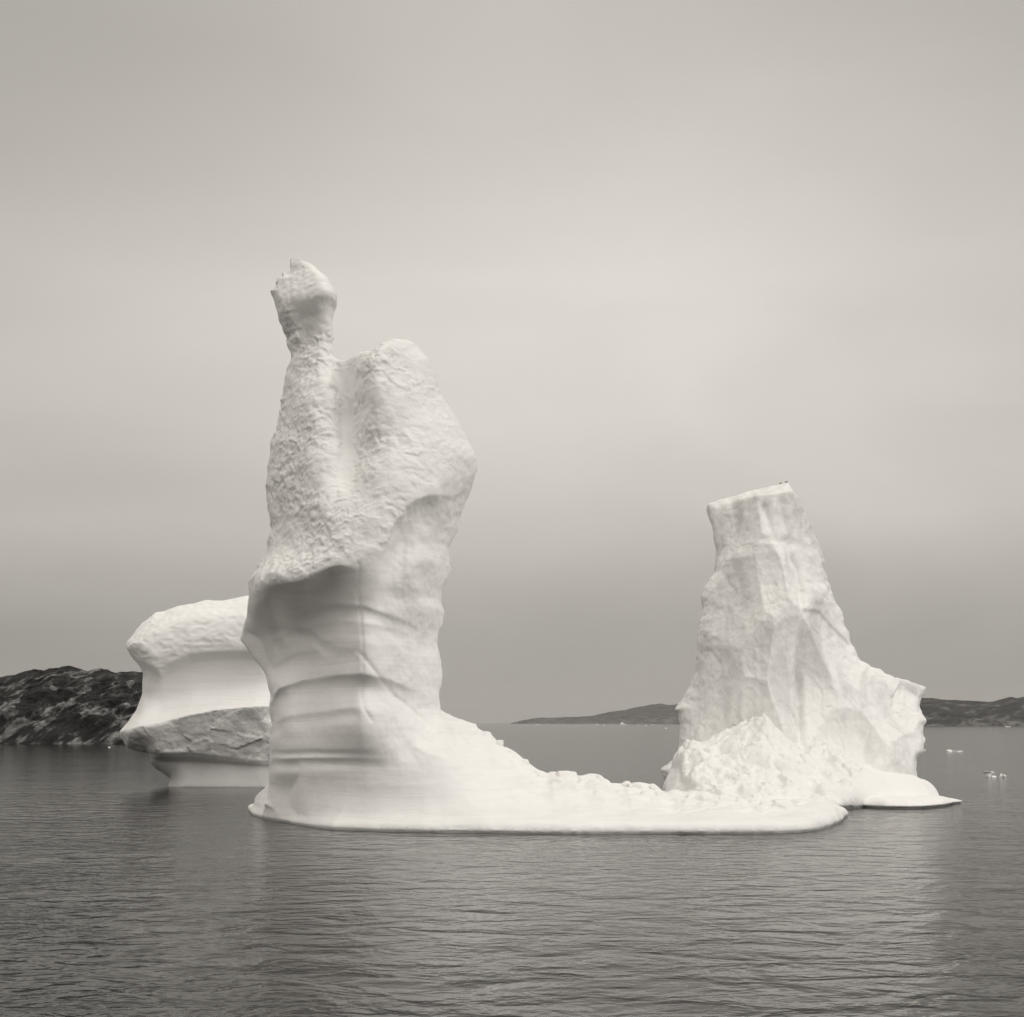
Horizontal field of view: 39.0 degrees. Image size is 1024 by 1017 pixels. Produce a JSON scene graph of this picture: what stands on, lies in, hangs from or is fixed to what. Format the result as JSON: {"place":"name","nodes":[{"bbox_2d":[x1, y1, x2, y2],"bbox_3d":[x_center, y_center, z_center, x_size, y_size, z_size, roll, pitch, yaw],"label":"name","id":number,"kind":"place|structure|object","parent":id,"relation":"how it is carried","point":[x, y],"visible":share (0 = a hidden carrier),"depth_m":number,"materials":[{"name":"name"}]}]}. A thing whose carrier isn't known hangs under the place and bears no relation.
{"place":"outdoors","nodes":[
{"label":"outdoors","id":0,"kind":"place"},
{"bbox_2d":[0,666,142,743],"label":"rock headland","id":1,"kind":"structure","parent":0,"point":[67,705],"depth_m":837.45,"materials":[{"name":"black stone"}]},
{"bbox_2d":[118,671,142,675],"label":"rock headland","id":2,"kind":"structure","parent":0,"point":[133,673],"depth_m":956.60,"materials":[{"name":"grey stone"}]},
{"bbox_2d":[0,723,1023,1016],"bbox_3d":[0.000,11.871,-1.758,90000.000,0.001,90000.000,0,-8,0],"label":"sea water","id":3,"kind":"structure","parent":0,"point":[132,883],"depth_m":95.89,"materials":[{"name":"grey liquid"}]},
{"bbox_2d":[120,596,271,786],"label":"iceberg","id":4,"kind":"object","parent":3,"relation":"on","point":[200,717],"visible":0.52,"depth_m":276.00,"materials":[{"name":"white ice"}]},
{"bbox_2d":[240,257,847,833],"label":"iceberg","id":5,"kind":"object","parent":3,"relation":"on","point":[372,465],"visible":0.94,"depth_m":171.94,"materials":[{"name":"white ice"}]},
{"bbox_2d":[661,483,961,808],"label":"iceberg","id":6,"kind":"object","parent":3,"relation":"on","point":[789,694],"visible":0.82,"depth_m":232.24,"materials":[{"name":"white ice"}]},
{"bbox_2d":[0,0,1023,722],"label":"sky","id":7,"kind":"structure","parent":0,"point":[655,263],"materials":[{"name":"grey"}]},
{"bbox_2d":[511,703,679,723],"bbox_3d":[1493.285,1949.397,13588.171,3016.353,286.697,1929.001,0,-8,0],"label":"island","id":8,"kind":"structure","parent":0,"point":[660,713],"depth_m":12989.25,"materials":[{"name":"grey stone"}]},
{"bbox_2d":[920,697,1023,725],"bbox_3d":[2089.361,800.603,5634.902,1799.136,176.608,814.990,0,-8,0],"label":"shore","id":9,"kind":"structure","parent":0,"point":[1008,711],"depth_m":5386.80,"materials":[{"name":"grey stone"}]}
]}

